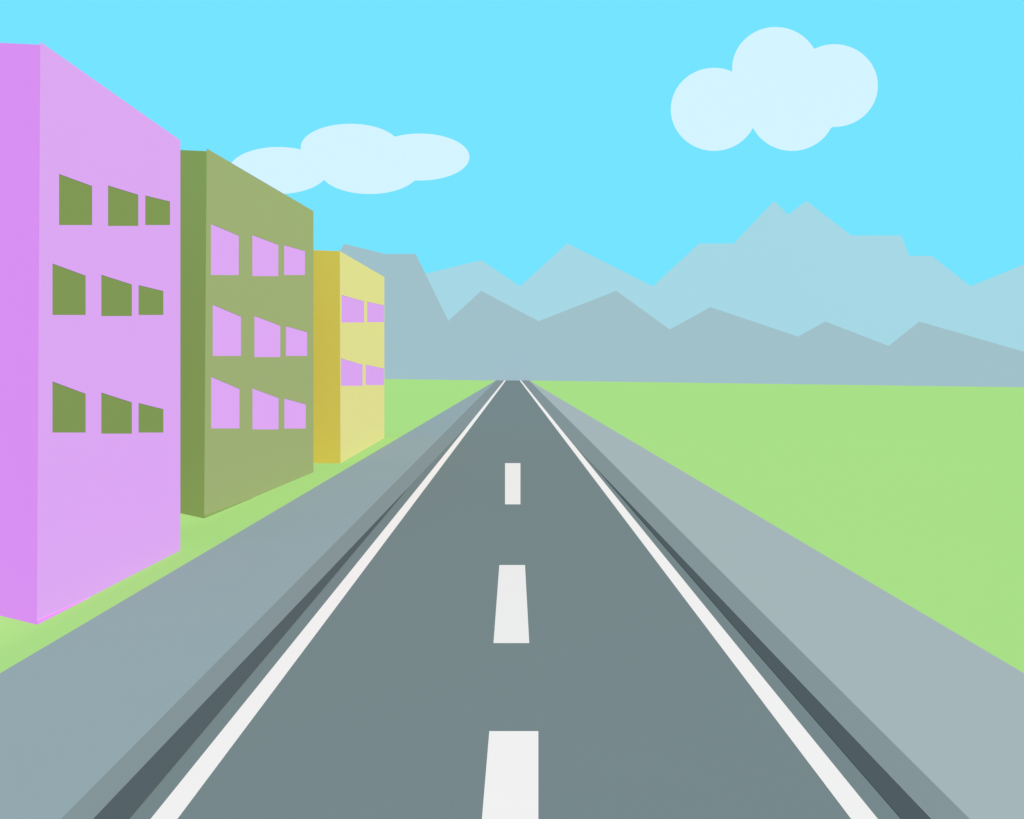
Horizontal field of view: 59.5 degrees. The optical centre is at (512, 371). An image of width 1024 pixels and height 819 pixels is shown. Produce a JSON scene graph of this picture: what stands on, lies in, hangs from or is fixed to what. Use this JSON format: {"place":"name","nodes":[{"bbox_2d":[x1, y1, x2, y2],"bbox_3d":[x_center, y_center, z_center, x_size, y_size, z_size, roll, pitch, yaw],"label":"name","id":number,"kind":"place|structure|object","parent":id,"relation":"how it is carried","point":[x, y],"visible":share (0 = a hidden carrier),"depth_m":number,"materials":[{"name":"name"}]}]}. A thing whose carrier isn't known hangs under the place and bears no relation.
{"place":"outdoors","nodes":[
{"label":"outdoors","id":0,"kind":"place"},
{"bbox_2d":[180,149,312,517],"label":"apartment building","id":1,"kind":"structure","parent":0,"point":[246,335],"depth_m":33.97,"materials":[{"name":"green paint"}]},
{"bbox_2d":[211,224,238,274],"bbox_3d":[-10.391,-4.218,32.408,0.130,1.775,2.740,0,0,0],"label":"window","id":2,"kind":"structure","parent":1,"relation":"in","point":[224,243],"depth_m":32.33,"materials":[{"name":"glass"}]},
{"bbox_2d":[211,377,238,427],"bbox_3d":[-10.389,1.181,32.458,0.132,1.967,2.806,0,0,0],"label":"window","id":3,"kind":"structure","parent":1,"relation":"in","point":[224,396],"depth_m":32.33,"materials":[{"name":"glass"}]},
{"bbox_2d":[213,305,240,355],"bbox_3d":[-10.382,-1.424,32.611,0.133,1.787,2.819,0,0,0],"label":"window","id":4,"kind":"structure","parent":1,"relation":"in","point":[226,324],"depth_m":32.53,"materials":[{"name":"glass"}]},
{"bbox_2d":[252,235,277,275],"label":"window","id":5,"kind":"structure","parent":1,"relation":"in","point":[264,252],"depth_m":36.81,"materials":[{"name":"glass"}]},
{"bbox_2d":[252,388,278,428],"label":"window","id":6,"kind":"structure","parent":1,"relation":"in","point":[265,407],"depth_m":36.81,"materials":[{"name":"glass"}]},
{"bbox_2d":[254,316,279,356],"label":"window","id":7,"kind":"structure","parent":1,"relation":"in","point":[266,333],"depth_m":37.06,"materials":[{"name":"glass"}]},
{"bbox_2d":[284,245,304,274],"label":"window","id":8,"kind":"structure","parent":1,"relation":"in","point":[294,259],"depth_m":40.91,"materials":[{"name":"glass"}]},
{"bbox_2d":[284,398,305,428],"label":"window","id":9,"kind":"structure","parent":1,"relation":"in","point":[294,412],"depth_m":41.07,"materials":[{"name":"glass"}]},
{"bbox_2d":[286,326,306,355],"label":"window","id":10,"kind":"structure","parent":1,"relation":"in","point":[296,340],"depth_m":41.23,"materials":[{"name":"glass"}]},
{"bbox_2d":[0,381,494,818],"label":"pavement","id":11,"kind":"structure","parent":0,"point":[86,707],"depth_m":16.17,"materials":[{"name":"grey concrete"}]},
{"bbox_2d":[313,250,383,462],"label":"apartment building","id":12,"kind":"structure","parent":0,"point":[348,357],"depth_m":50.21,"materials":[{"name":"yellow paint"}]},
{"bbox_2d":[341,358,362,385],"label":"window","id":13,"kind":"structure","parent":12,"relation":"in","point":[351,372],"depth_m":52.24,"materials":[{"name":"glass"}]},
{"bbox_2d":[342,295,363,321],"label":"window","id":14,"kind":"structure","parent":12,"relation":"in","point":[352,309],"depth_m":52.58,"materials":[{"name":"glass"}]},
{"bbox_2d":[366,365,383,384],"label":"window","id":15,"kind":"structure","parent":12,"relation":"in","point":[374,375],"depth_m":61.76,"materials":[{"name":"glass"}]},
{"bbox_2d":[367,302,383,321],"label":"window","id":16,"kind":"structure","parent":12,"relation":"in","point":[375,312],"depth_m":62.26,"materials":[{"name":"glass"}]},
{"bbox_2d":[232,124,468,193],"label":"cloud","id":17,"kind":"structure","parent":0,"point":[360,158],"depth_m":2400.00,"materials":[{"name":"white"}]},
{"bbox_2d":[0,379,1023,672],"bbox_3d":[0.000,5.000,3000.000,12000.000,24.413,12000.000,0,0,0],"label":"grass field","id":18,"kind":"structure","parent":0,"point":[912,497],"depth_m":43.33,"materials":[{"name":"green plant"}]},
{"bbox_2d":[0,42,179,624],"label":"apartment building","id":19,"kind":"structure","parent":18,"relation":"on","point":[89,336],"depth_m":19.45,"materials":[{"name":"pink paint"}]},
{"bbox_2d":[52,264,85,314],"bbox_3d":[-9.370,-1.668,18.946,0.027,1.047,1.369,0,0,0],"label":"window","id":20,"kind":"structure","parent":19,"relation":"in","point":[68,286],"depth_m":18.87,"materials":[{"name":"green glass"}]},
{"bbox_2d":[52,382,85,432],"bbox_3d":[-9.370,0.779,18.946,0.027,1.133,1.369,0,0,0],"label":"window","id":21,"kind":"structure","parent":19,"relation":"in","point":[68,404],"depth_m":18.87,"materials":[{"name":"green glass"}]},
{"bbox_2d":[59,174,91,224],"bbox_3d":[-9.366,-3.566,19.222,0.027,1.095,1.407,0,0,0],"label":"window","id":22,"kind":"structure","parent":19,"relation":"in","point":[75,197],"depth_m":19.16,"materials":[{"name":"green glass"}]},
{"bbox_2d":[101,275,131,315],"bbox_3d":[-9.335,-1.719,21.143,0.030,0.938,1.573,0,0,0],"label":"window","id":23,"kind":"structure","parent":19,"relation":"in","point":[116,295],"depth_m":21.07,"materials":[{"name":"green glass"}]},
{"bbox_2d":[101,393,131,433],"bbox_3d":[-9.335,1.009,21.143,0.030,1.043,1.573,0,0,0],"label":"window","id":24,"kind":"structure","parent":19,"relation":"in","point":[116,413],"depth_m":21.07,"materials":[{"name":"green glass"}]},
{"bbox_2d":[108,186,137,225],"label":"window","id":25,"kind":"structure","parent":19,"relation":"in","point":[122,205],"depth_m":21.43,"materials":[{"name":"green glass"}]},
{"bbox_2d":[139,285,162,314],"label":"window","id":26,"kind":"structure","parent":19,"relation":"in","point":[150,299],"depth_m":23.03,"materials":[{"name":"green glass"}]},
{"bbox_2d":[139,403,162,432],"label":"window","id":27,"kind":"structure","parent":19,"relation":"in","point":[150,418],"depth_m":23.03,"materials":[{"name":"green glass"}]},
{"bbox_2d":[145,196,169,224],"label":"window","id":28,"kind":"structure","parent":19,"relation":"in","point":[157,211],"depth_m":23.40,"materials":[{"name":"green glass"}]},
{"bbox_2d":[61,380,503,818],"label":"kerb","id":29,"kind":"structure","parent":18,"relation":"on","point":[104,790],"depth_m":16.23,"materials":[{"name":"concrete"}]},
{"bbox_2d":[521,380,968,818],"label":"kerb","id":30,"kind":"structure","parent":18,"relation":"on","point":[919,787],"depth_m":16.05,"materials":[{"name":"concrete"}]},
{"bbox_2d":[0,0,1023,285],"label":"sky","id":31,"kind":"structure","parent":0,"point":[560,110],"materials":[{"name":"blue"}]},
{"bbox_2d":[129,381,900,818],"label":"road","id":32,"kind":"structure","parent":0,"point":[511,611],"depth_m":14.15,"materials":[{"name":"grey asphalt"}]},
{"bbox_2d":[94,488,407,818],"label":"gutter","id":33,"kind":"object","parent":32,"relation":"on","point":[131,796],"visible":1,"depth_m":12.68,"materials":[{"name":"grey concrete"}]},
{"bbox_2d":[604,477,929,818],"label":"gutter","id":34,"kind":"object","parent":32,"relation":"on","point":[896,797],"visible":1,"depth_m":12.87,"materials":[{"name":"grey concrete"}]},
{"bbox_2d":[340,244,1023,386],"bbox_3d":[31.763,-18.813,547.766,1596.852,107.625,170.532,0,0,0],"label":"mountains","id":35,"kind":"structure","parent":0,"point":[615,336],"depth_m":483.74,"materials":[{"name":"blue stone"}]},
{"bbox_2d":[426,201,1023,351],"bbox_3d":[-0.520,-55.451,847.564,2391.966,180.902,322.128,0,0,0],"label":"mountains","id":36,"kind":"structure","parent":0,"point":[804,267],"depth_m":733.41,"materials":[{"name":"blue stone"}]},
{"bbox_2d":[671,27,877,150],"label":"cloud","id":37,"kind":"structure","parent":0,"point":[782,88],"depth_m":2600.00,"materials":[{"name":"white"}]},
{"bbox_2d":[530,381,1023,818],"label":"pavement","id":38,"kind":"structure","parent":0,"point":[940,706],"depth_m":16.23,"materials":[{"name":"grey concrete"}]}
]}

